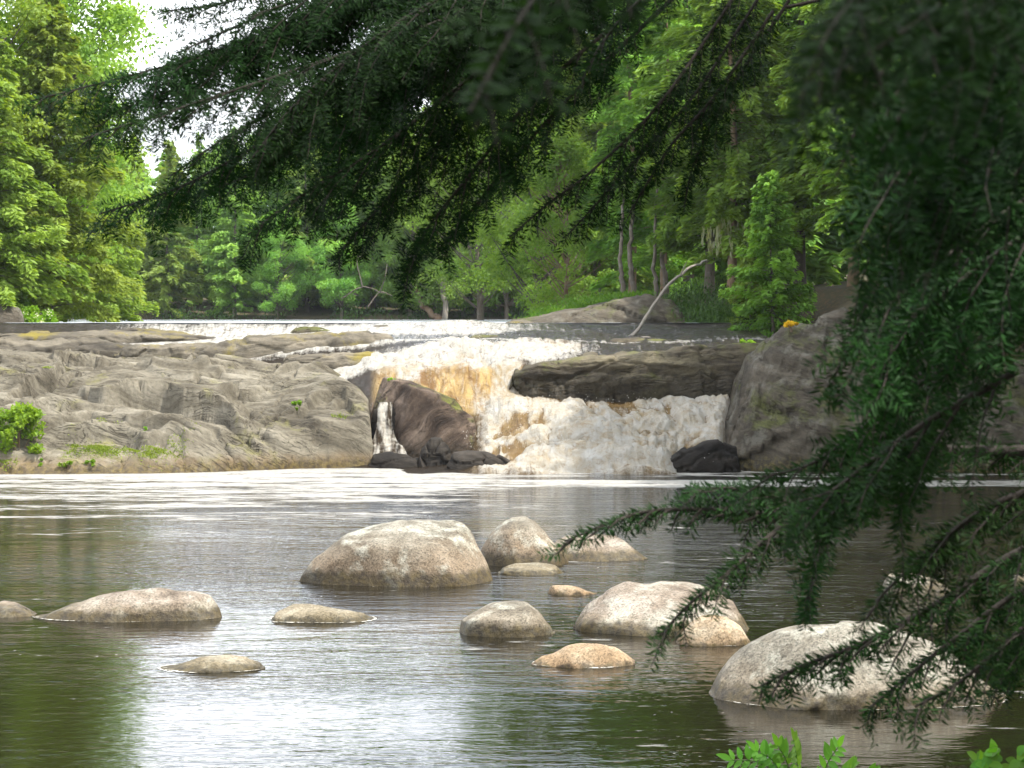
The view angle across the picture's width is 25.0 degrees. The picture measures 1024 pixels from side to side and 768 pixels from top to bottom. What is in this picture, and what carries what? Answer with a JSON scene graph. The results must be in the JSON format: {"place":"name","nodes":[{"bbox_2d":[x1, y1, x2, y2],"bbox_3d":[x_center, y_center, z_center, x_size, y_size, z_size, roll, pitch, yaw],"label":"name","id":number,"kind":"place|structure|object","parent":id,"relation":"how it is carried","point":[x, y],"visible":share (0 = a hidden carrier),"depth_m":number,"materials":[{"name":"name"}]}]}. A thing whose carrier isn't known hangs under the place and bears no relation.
{"place":"outdoors","nodes":[
{"label":"outdoors","id":0,"kind":"place"},
{"bbox_2d":[27,320,510,322],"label":"river","id":1,"kind":"structure","parent":0,"point":[269,321],"depth_m":72.09,"materials":[{"name":"white liquid"}]},
{"bbox_2d":[506,320,540,323],"bbox_3d":[0.344,-1.138,54.236,1.564,0.743,0.754,0,2,0],"label":"rock ledge","id":2,"kind":"object","parent":1,"relation":"on","point":[520,321],"visible":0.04,"depth_m":54.03,"materials":[{"name":"beige stone"}]},
{"bbox_2d":[0,0,604,205],"label":"sky","id":3,"kind":"structure","parent":0,"point":[183,146],"materials":[{"name":"white"}]},
{"bbox_2d":[0,320,767,474],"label":"waterfall","id":4,"kind":"structure","parent":0,"point":[473,379],"depth_m":48.07,"materials":[{"name":"white liquid"}]},
{"bbox_2d":[0,337,134,353],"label":"rock ledge","id":5,"kind":"object","parent":4,"relation":"on","point":[86,345],"visible":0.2,"depth_m":51.41,"materials":[{"name":"grey stone"}]},
{"bbox_2d":[0,327,215,342],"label":"rock ledge","id":6,"kind":"object","parent":4,"relation":"on","point":[132,335],"visible":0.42,"depth_m":52.50,"materials":[{"name":"grey stone"}]},
{"bbox_2d":[290,326,328,332],"bbox_3d":[-4.502,-1.010,52.735,1.217,0.608,0.792,0,2,0],"label":"rock ledge","id":7,"kind":"object","parent":4,"relation":"on","point":[305,329],"visible":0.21,"depth_m":52.52,"materials":[{"name":"grey stone"}]},
{"bbox_2d":[277,351,374,368],"bbox_3d":[-3.458,-0.358,49.967,3.228,0.708,0.968,0,2,0],"label":"rock ledge","id":8,"kind":"object","parent":4,"relation":"on","point":[331,360],"visible":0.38,"depth_m":49.62,"materials":[{"name":"grey stone"}]},
{"bbox_2d":[372,402,406,454],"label":"side cascade","id":9,"kind":"object","parent":4,"relation":"on","point":[384,439],"visible":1,"depth_m":46.68,"materials":[{"name":"white liquid"}]},
{"bbox_2d":[471,334,497,337],"bbox_3d":[-0.516,-0.817,51.426,1.151,0.571,0.748,0,2,0],"label":"rock ledge","id":10,"kind":"object","parent":4,"relation":"on","point":[478,336],"visible":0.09,"depth_m":51.20,"materials":[{"name":"beige stone"}]},
{"bbox_2d":[610,337,671,342],"bbox_3d":[2.921,-0.714,50.628,2.103,0.632,0.800,0,2,0],"label":"rock ledge","id":11,"kind":"object","parent":4,"relation":"on","point":[630,339],"visible":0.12,"depth_m":50.40,"materials":[{"name":"grey stone"}]},
{"bbox_2d":[0,468,1023,767],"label":"river pool","id":12,"kind":"structure","parent":0,"point":[408,678],"depth_m":21.51,"materials":[{"name":"black liquid"}]},
{"bbox_2d":[0,601,36,617],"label":"boulder","id":13,"kind":"object","parent":12,"relation":"on","point":[9,609],"visible":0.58,"depth_m":23.17,"materials":[{"name":"grey stone"}]},
{"bbox_2d":[33,588,221,621],"bbox_3d":[-3.850,2.343,23.137,1.891,0.590,0.894,0,2,0],"label":"boulder","id":14,"kind":"object","parent":12,"relation":"on","point":[153,604],"visible":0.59,"depth_m":22.88,"materials":[{"name":"grey stone"}]},
{"bbox_2d":[160,655,264,672],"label":"boulder","id":15,"kind":"object","parent":12,"relation":"on","point":[219,663],"visible":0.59,"depth_m":19.61,"materials":[{"name":"beige stone"}]},
{"bbox_2d":[271,604,373,622],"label":"boulder","id":16,"kind":"object","parent":12,"relation":"on","point":[304,613],"visible":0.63,"depth_m":22.75,"materials":[{"name":"grey stone"}]},
{"bbox_2d":[371,406,395,439],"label":"boulder","id":17,"kind":"object","parent":12,"relation":"on","point":[374,420],"visible":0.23,"depth_m":47.05,"materials":[{"name":"black stone"}]},
{"bbox_2d":[369,451,418,467],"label":"boulder","id":18,"kind":"object","parent":12,"relation":"on","point":[388,459],"visible":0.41,"depth_m":45.93,"materials":[{"name":"grey stone"}]},
{"bbox_2d":[299,520,492,586],"bbox_3d":[-1.326,2.066,26.396,2.214,0.977,1.412,0,2,0],"label":"boulder","id":19,"kind":"object","parent":12,"relation":"on","point":[421,553],"visible":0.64,"depth_m":25.92,"materials":[{"name":"grey stone"}]},
{"bbox_2d":[370,377,475,457],"bbox_3d":[-1.788,0.964,47.233,2.372,2.224,1.523,0,2,0],"label":"boulder","id":20,"kind":"object","parent":12,"relation":"on","point":[423,415],"visible":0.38,"depth_m":46.72,"materials":[{"name":"brown stone"}]},
{"bbox_2d":[418,437,451,466],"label":"boulder","id":21,"kind":"object","parent":12,"relation":"on","point":[435,450],"visible":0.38,"depth_m":45.86,"materials":[{"name":"grey stone"}]},
{"bbox_2d":[447,450,510,469],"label":"boulder","id":22,"kind":"object","parent":12,"relation":"on","point":[461,460],"visible":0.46,"depth_m":44.85,"materials":[{"name":"grey stone"}]},
{"bbox_2d":[459,601,554,637],"bbox_3d":[-0.046,2.379,22.049,0.916,0.606,0.877,0,2,0],"label":"boulder","id":23,"kind":"object","parent":12,"relation":"on","point":[513,619],"visible":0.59,"depth_m":21.73,"materials":[{"name":"grey stone"}]},
{"bbox_2d":[35,616,1004,709],"bbox_3d":[-0.407,2.397,20.748,9.897,0.002,3.991,1,2,20],"label":"foam","id":24,"kind":"object","parent":12,"relation":"on","point":[343,622],"visible":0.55,"depth_m":19.77,"materials":[{"name":"grey"}]},
{"bbox_2d":[481,516,568,566],"bbox_3d":[0.131,2.054,28.295,1.162,0.839,1.147,0,2,0],"label":"boulder","id":25,"kind":"object","parent":12,"relation":"on","point":[514,540],"visible":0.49,"depth_m":27.90,"materials":[{"name":"grey stone"}]},
{"bbox_2d":[498,562,563,574],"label":"boulder","id":26,"kind":"object","parent":12,"relation":"on","point":[536,568],"visible":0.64,"depth_m":27.00,"materials":[{"name":"grey stone"}]},
{"bbox_2d":[548,585,596,595],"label":"boulder","id":27,"kind":"object","parent":12,"relation":"on","point":[564,590],"visible":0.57,"depth_m":24.94,"materials":[{"name":"beige stone"}]},
{"bbox_2d":[531,643,634,667],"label":"boulder","id":28,"kind":"object","parent":12,"relation":"on","point":[584,655],"visible":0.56,"depth_m":19.86,"materials":[{"name":"beige stone"}]},
{"bbox_2d":[554,534,646,561],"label":"boulder","id":29,"kind":"object","parent":12,"relation":"on","point":[616,549],"visible":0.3,"depth_m":28.55,"materials":[{"name":"grey stone"}]},
{"bbox_2d":[573,581,748,635],"bbox_3d":[1.449,2.301,22.358,1.714,0.735,1.283,0,2,0],"label":"boulder","id":30,"kind":"object","parent":12,"relation":"on","point":[629,608],"visible":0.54,"depth_m":22.06,"materials":[{"name":"grey stone"}]},
{"bbox_2d":[670,439,740,472],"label":"boulder","id":31,"kind":"object","parent":12,"relation":"on","point":[719,456],"visible":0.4,"depth_m":44.61,"materials":[{"name":"grey stone"}]},
{"bbox_2d":[676,615,749,645],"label":"boulder","id":32,"kind":"object","parent":12,"relation":"on","point":[724,631],"visible":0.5,"depth_m":21.12,"materials":[{"name":"beige stone"}]},
{"bbox_2d":[709,621,1005,709],"bbox_3d":[2.749,2.331,18.427,2.354,0.892,1.602,0,2,0],"label":"boulder","id":33,"kind":"object","parent":12,"relation":"on","point":[753,662],"visible":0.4,"depth_m":18.00,"materials":[{"name":"grey stone"}]},
{"bbox_2d":[883,573,950,594],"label":"boulder","id":34,"kind":"object","parent":12,"relation":"on","point":[928,582],"visible":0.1,"depth_m":25.08,"materials":[{"name":"grey stone"}]},
{"bbox_2d":[1013,575,1023,581],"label":"boulder","id":35,"kind":"object","parent":12,"relation":"on","point":[1021,578],"visible":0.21,"depth_m":26.26,"materials":[{"name":"grey stone"}]},
{"bbox_2d":[39,266,1023,373],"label":"ground","id":36,"kind":"structure","parent":0,"point":[830,298],"depth_m":133.01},
{"bbox_2d":[0,303,24,322],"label":"boulder","id":37,"kind":"object","parent":36,"relation":"on","point":[10,314],"visible":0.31,"depth_m":55.95,"materials":[{"name":"grey stone"}]},
{"bbox_2d":[14,288,31,321],"bbox_3d":[-12.836,-1.855,58.519,1.461,1.566,1.375,-1,2,-36],"label":"bush","id":38,"kind":"object","parent":36,"relation":"on","point":[25,301],"visible":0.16,"depth_m":58.48,"materials":[{"name":"green plant"}]},
{"bbox_2d":[18,303,58,322],"bbox_3d":[-11.832,-1.358,57.015,1.253,1.282,1.450,0,2,0],"label":"bush","id":39,"kind":"object","parent":36,"relation":"on","point":[31,313],"visible":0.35,"depth_m":56.96,"materials":[{"name":"green plant"}]},
{"bbox_2d":[0,0,87,237],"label":"leafy tree","id":40,"kind":"object","parent":36,"relation":"on","point":[26,11],"visible":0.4,"depth_m":58.77,"materials":[{"name":"green plant"}]},
{"bbox_2d":[0,2,90,310],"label":"conifer tree","id":41,"kind":"object","parent":36,"relation":"on","point":[12,173],"visible":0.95,"depth_m":57.29,"materials":[{"name":"green plant"}]},
{"bbox_2d":[0,0,145,321],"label":"conifer tree","id":42,"kind":"object","parent":36,"relation":"on","point":[50,74],"visible":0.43,"depth_m":59.35,"materials":[{"name":"green plant"}]},
{"bbox_2d":[3,27,151,320],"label":"leafy tree","id":43,"kind":"object","parent":36,"relation":"on","point":[78,80],"visible":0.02,"depth_m":75.20,"materials":[{"name":"green plant"}]},
{"bbox_2d":[0,0,169,298],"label":"leafy tree","id":44,"kind":"object","parent":36,"relation":"on","point":[115,19],"visible":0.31,"depth_m":62.56,"materials":[{"name":"green plant"}]},
{"bbox_2d":[41,135,159,321],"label":"conifer tree","id":45,"kind":"object","parent":36,"relation":"on","point":[128,268],"visible":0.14,"depth_m":71.91,"materials":[{"name":"green plant"}]},
{"bbox_2d":[103,252,131,311],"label":"conifer tree","id":46,"kind":"object","parent":36,"relation":"on","point":[126,281],"depth_m":133.11,"materials":[{"name":"green plant"}]},
{"bbox_2d":[115,137,162,307],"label":"conifer tree","id":47,"kind":"object","parent":36,"relation":"on","point":[139,272],"visible":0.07,"depth_m":135.41,"materials":[{"name":"green plant"}]},
{"bbox_2d":[135,139,212,318],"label":"conifer tree","id":48,"kind":"object","parent":36,"relation":"on","point":[171,279],"visible":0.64,"depth_m":132.41,"materials":[{"name":"green plant"}]},
{"bbox_2d":[0,348,372,473],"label":"bedrock slab","id":49,"kind":"structure","parent":36,"relation":"on","point":[245,414],"depth_m":46.27,"materials":[{"name":"grey stone"}]},
{"bbox_2d":[0,402,47,453],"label":"bush","id":50,"kind":"object","parent":49,"relation":"on","point":[18,416],"visible":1,"depth_m":44.55,"materials":[{"name":"green plant"}]},
{"bbox_2d":[56,461,72,469],"bbox_3d":[-8.547,1.605,44.322,0.289,0.290,0.282,1,2,23],"label":"bush","id":51,"kind":"object","parent":49,"relation":"on","point":[59,464],"visible":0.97,"depth_m":44.27,"materials":[{"name":"green plant"}]},
{"bbox_2d":[0,365,352,471],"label":"moss","id":52,"kind":"object","parent":49,"relation":"on","point":[101,449],"visible":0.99,"depth_m":44.70,"materials":[{"name":"green plant"}]},
{"bbox_2d":[84,459,95,466],"bbox_3d":[-8.118,1.552,44.383,0.260,0.254,0.241,0,2,0],"label":"bush","id":53,"kind":"object","parent":52,"relation":"on","point":[92,463],"visible":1,"depth_m":44.35,"materials":[{"name":"green plant"}]},
{"bbox_2d":[114,331,392,360],"bbox_3d":[-5.613,-0.686,51.097,6.326,0.996,1.177,0,2,0],"label":"rock ledge","id":54,"kind":"object","parent":49,"relation":"on","point":[251,346],"visible":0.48,"depth_m":50.66,"materials":[{"name":"grey stone"}]},
{"bbox_2d":[291,399,301,409],"bbox_3d":[-4.365,0.515,46.791,0.304,0.418,0.220,-1,2,-38],"label":"bush","id":55,"kind":"object","parent":49,"relation":"on","point":[299,402],"visible":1,"depth_m":46.75,"materials":[{"name":"green plant"}]},
{"bbox_2d":[174,131,225,310],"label":"conifer tree","id":56,"kind":"object","parent":36,"relation":"on","point":[198,232],"visible":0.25,"depth_m":136.47,"materials":[{"name":"green plant"}]},
{"bbox_2d":[201,127,268,318],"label":"conifer tree","id":57,"kind":"object","parent":36,"relation":"on","point":[228,251],"visible":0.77,"depth_m":132.49,"materials":[{"name":"green plant"}]},
{"bbox_2d":[246,210,313,318],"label":"leafy tree","id":58,"kind":"object","parent":36,"relation":"on","point":[281,294],"visible":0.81,"depth_m":132.00,"materials":[{"name":"green plant"}]},
{"bbox_2d":[67,298,532,319],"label":"shrubbery","id":59,"kind":"object","parent":36,"relation":"on","point":[338,310],"visible":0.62,"depth_m":132.01,"materials":[{"name":"green plant"}]},
{"bbox_2d":[368,266,391,306],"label":"dead branch","id":60,"kind":"object","parent":59,"relation":"on","point":[380,290],"visible":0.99,"depth_m":130.87,"materials":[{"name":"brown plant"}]},
{"bbox_2d":[274,117,338,312],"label":"conifer tree","id":61,"kind":"object","parent":36,"relation":"on","point":[306,296],"visible":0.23,"depth_m":136.52,"materials":[{"name":"green plant"}]},
{"bbox_2d":[301,199,372,319],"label":"leafy tree","id":62,"kind":"object","parent":36,"relation":"on","point":[344,285],"visible":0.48,"depth_m":131.69,"materials":[{"name":"green plant"}]},
{"bbox_2d":[341,256,383,298],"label":"dead branch","id":63,"kind":"object","parent":62,"relation":"attached to","point":[361,284],"visible":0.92,"depth_m":130.87,"materials":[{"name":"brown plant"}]},
{"bbox_2d":[344,135,405,313],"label":"conifer tree","id":64,"kind":"object","parent":36,"relation":"on","point":[374,303],"visible":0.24,"depth_m":136.78,"materials":[{"name":"green plant"}]},
{"bbox_2d":[363,132,456,315],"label":"leafy tree","id":65,"kind":"object","parent":36,"relation":"on","point":[388,288],"visible":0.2,"depth_m":133.27,"materials":[{"name":"green plant"}]},
{"bbox_2d":[415,284,441,319],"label":"bare trunk","id":66,"kind":"object","parent":36,"relation":"on","point":[431,313],"visible":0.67,"depth_m":131.41,"materials":[{"name":"brown plant"}]},
{"bbox_2d":[382,108,490,315],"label":"leafy tree","id":67,"kind":"object","parent":36,"relation":"on","point":[435,298],"visible":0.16,"depth_m":131.31,"materials":[{"name":"green plant"}]},
{"bbox_2d":[439,236,447,319],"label":"bare trunk","id":68,"kind":"object","parent":36,"relation":"on","point":[445,311],"visible":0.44,"depth_m":130.97,"materials":[{"name":"grey wood"}]},
{"bbox_2d":[6,0,881,316],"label":"forest","id":69,"kind":"object","parent":36,"relation":"on","point":[824,260],"visible":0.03,"depth_m":135.07,"materials":[{"name":"green plant"}]},
{"bbox_2d":[396,83,538,319],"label":"leafy tree","id":70,"kind":"object","parent":36,"relation":"on","point":[480,287],"visible":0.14,"depth_m":103.31,"materials":[{"name":"green plant"}]},
{"bbox_2d":[445,140,513,315],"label":"conifer tree","id":71,"kind":"object","parent":36,"relation":"on","point":[465,304],"visible":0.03,"depth_m":133.09,"materials":[{"name":"green plant"}]},
{"bbox_2d":[461,170,532,319],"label":"leafy tree","id":72,"kind":"object","parent":36,"relation":"on","point":[513,296],"visible":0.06,"depth_m":132.13,"materials":[{"name":"green plant"}]},
{"bbox_2d":[11,0,1023,752],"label":"hemlock tree","id":73,"kind":"object","parent":36,"relation":"on","point":[941,152],"visible":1,"depth_m":2.51,"materials":[{"name":"green plant"}]},
{"bbox_2d":[503,80,554,308],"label":"conifer tree","id":74,"kind":"object","parent":36,"relation":"on","point":[519,304],"depth_m":133.79,"materials":[{"name":"green plant"}]},
{"bbox_2d":[454,34,617,312],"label":"leafy tree","id":75,"kind":"object","parent":36,"relation":"on","point":[518,261],"visible":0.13,"depth_m":83.44,"materials":[{"name":"green plant"}]},
{"bbox_2d":[499,122,618,312],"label":"leafy tree","id":76,"kind":"object","parent":36,"relation":"on","point":[572,153],"visible":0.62,"depth_m":67.27,"materials":[{"name":"green plant"}]},
{"bbox_2d":[508,289,655,318],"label":"ferns","id":77,"kind":"object","parent":36,"relation":"on","point":[582,301],"visible":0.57,"depth_m":58.00,"materials":[{"name":"green plant"}]},
{"bbox_2d":[533,18,659,296],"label":"conifer tree","id":78,"kind":"object","parent":36,"relation":"on","point":[592,135],"visible":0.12,"depth_m":77.63,"materials":[{"name":"green plant"}]},
{"bbox_2d":[511,293,694,322],"bbox_3d":[2.218,-1.593,56.673,5.219,1.263,2.828,0,2,0],"label":"rock ledge","id":79,"kind":"object","parent":36,"relation":"on","point":[634,309],"visible":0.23,"depth_m":55.60,"materials":[{"name":"grey stone"}]},
{"bbox_2d":[617,200,625,291],"bbox_3d":[2.962,-3.603,62.266,0.272,4.075,0.971,0,2,0],"label":"bare trunk","id":80,"kind":"object","parent":36,"relation":"on","point":[622,281],"visible":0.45,"depth_m":61.90,"materials":[{"name":"grey plant"}]},
{"bbox_2d":[560,0,693,296],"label":"conifer tree","id":81,"kind":"object","parent":36,"relation":"on","point":[625,70],"visible":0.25,"depth_m":65.69,"materials":[{"name":"green plant"}]},
{"bbox_2d":[627,180,636,292],"bbox_3d":[3.278,-3.658,63.254,0.293,4.160,1.003,0,2,0],"label":"bare trunk","id":82,"kind":"object","parent":36,"relation":"on","point":[633,285],"visible":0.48,"depth_m":62.87,"materials":[{"name":"grey plant"}]},
{"bbox_2d":[509,343,759,402],"bbox_3d":[2.825,0.121,48.424,6.009,1.991,1.766,0,2,0],"label":"rock ledge","id":83,"kind":"object","parent":36,"relation":"on","point":[692,371],"visible":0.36,"depth_m":47.73,"materials":[{"name":"stone"}]},
{"bbox_2d":[740,338,755,342],"bbox_3d":[4.995,-0.730,49.006,0.490,0.510,0.616,0,2,11],"label":"bush","id":84,"kind":"object","parent":83,"relation":"on","point":[742,340],"visible":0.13,"depth_m":49.00,"materials":[{"name":"green plant"}]},
{"bbox_2d":[651,189,658,295],"bbox_3d":[3.795,-3.545,61.281,0.271,4.019,0.935,0,2,0],"label":"bare trunk","id":85,"kind":"object","parent":36,"relation":"on","point":[655,283],"visible":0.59,"depth_m":60.90,"materials":[{"name":"grey plant"}]},
{"bbox_2d":[600,0,717,291],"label":"conifer tree","id":86,"kind":"object","parent":36,"relation":"on","point":[624,106],"visible":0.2,"depth_m":63.37,"materials":[{"name":"green plant"}]},
{"bbox_2d":[660,177,668,298],"bbox_3d":[4.236,-3.636,62.753,0.274,4.109,0.974,0,2,16],"label":"bare trunk","id":87,"kind":"object","parent":36,"relation":"on","point":[664,271],"visible":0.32,"depth_m":62.35,"materials":[{"name":"grey plant"}]},
{"bbox_2d":[583,0,806,296],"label":"leafy tree","id":88,"kind":"object","parent":36,"relation":"on","point":[692,275],"depth_m":79.11,"materials":[{"name":"green plant"}]},
{"bbox_2d":[613,0,783,301],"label":"conifer tree","id":89,"kind":"object","parent":36,"relation":"on","point":[667,233],"visible":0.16,"depth_m":60.54,"materials":[{"name":"green plant"}]},
{"bbox_2d":[627,268,781,329],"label":"undergrowth","id":90,"kind":"object","parent":36,"relation":"on","point":[697,312],"visible":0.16,"depth_m":55.86,"materials":[{"name":"green plant"}]},
{"bbox_2d":[649,0,804,290],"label":"conifer tree","id":91,"kind":"object","parent":36,"relation":"on","point":[737,185],"visible":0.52,"depth_m":56.44,"materials":[{"name":"green plant"}]},
{"bbox_2d":[701,217,744,258],"bbox_3d":[5.049,-3.534,56.022,1.092,1.132,1.581,1,2,23],"label":"hanging lichen","id":92,"kind":"object","parent":91,"relation":"hanging from","point":[718,231],"visible":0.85,"depth_m":55.88},
{"bbox_2d":[720,225,777,330],"bbox_3d":[5.675,-2.212,53.918,1.522,3.089,1.451,1,2,34],"label":"conifer tree","id":93,"kind":"object","parent":36,"relation":"on","point":[744,261],"visible":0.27,"depth_m":53.74,"materials":[{"name":"green plant"}]},
{"bbox_2d":[717,169,817,337],"bbox_3d":[5.794,-2.625,52.316,2.224,4.515,2.121,-1,2,-26],"label":"conifer tree","id":94,"kind":"object","parent":36,"relation":"on","point":[770,282],"visible":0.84,"depth_m":52.20,"materials":[{"name":"green plant"}]},
{"bbox_2d":[708,0,847,289],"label":"conifer tree","id":95,"kind":"object","parent":36,"relation":"on","point":[800,257],"visible":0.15,"depth_m":57.61,"materials":[{"name":"green plant"}]},
{"bbox_2d":[716,728,880,767],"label":"sapling","id":96,"kind":"object","parent":36,"relation":"on","point":[776,756],"visible":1,"depth_m":5.01,"materials":[{"name":"green plant"}]},
{"bbox_2d":[759,3,894,286],"bbox_3d":[8.024,-7.935,54.719,4.006,12.265,4.274,0,2,-3],"label":"conifer tree","id":97,"kind":"object","parent":36,"relation":"on","point":[804,221],"visible":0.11,"depth_m":55.10,"materials":[{"name":"green plant"}]},
{"bbox_2d":[725,307,941,472],"bbox_3d":[6.640,0.368,46.529,5.476,3.834,3.838,0,2,0],"label":"cliff rock","id":98,"kind":"object","parent":36,"relation":"on","point":[774,417],"visible":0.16,"depth_m":45.32,"materials":[{"name":"grey stone"}]},
{"bbox_2d":[783,320,798,331],"bbox_3d":[5.588,-1.167,46.396,0.366,0.256,0.243,1,2,39],"label":"yellow tuft","id":99,"kind":"object","parent":98,"relation":"on","point":[788,323],"visible":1,"depth_m":46.37,"materials":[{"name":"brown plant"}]},
{"bbox_2d":[787,0,947,274],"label":"conifer tree","id":100,"kind":"object","parent":36,"relation":"on","point":[823,225],"visible":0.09,"depth_m":49.57,"materials":[{"name":"green plant"}]},
{"bbox_2d":[913,359,1023,473],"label":"cliff rock","id":101,"kind":"object","parent":36,"relation":"on","point":[1013,423],"visible":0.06,"depth_m":44.82,"materials":[{"name":"grey stone"}]},
{"bbox_2d":[967,739,1023,767],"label":"seedling","id":102,"kind":"object","parent":36,"relation":"on","point":[991,757],"visible":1,"depth_m":4.60,"materials":[{"name":"green plant"}]},
{"bbox_2d":[405,330,704,457],"bbox_3d":[0.736,0.172,47.261,6.297,2.540,5.678,0,2,0],"label":"spray","id":103,"kind":"object","parent":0,"point":[549,403],"visible":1,"depth_m":46.82,"materials":[{"name":"grey liquid"}]},
{"bbox_2d":[628,259,706,336],"bbox_3d":[3.748,-1.829,52.548,0.998,2.114,4.145,1,2,33],"label":"dead log","id":104,"kind":"object","parent":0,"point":[639,327],"visible":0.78,"depth_m":52.77,"materials":[{"name":"grey wood"}]}
]}

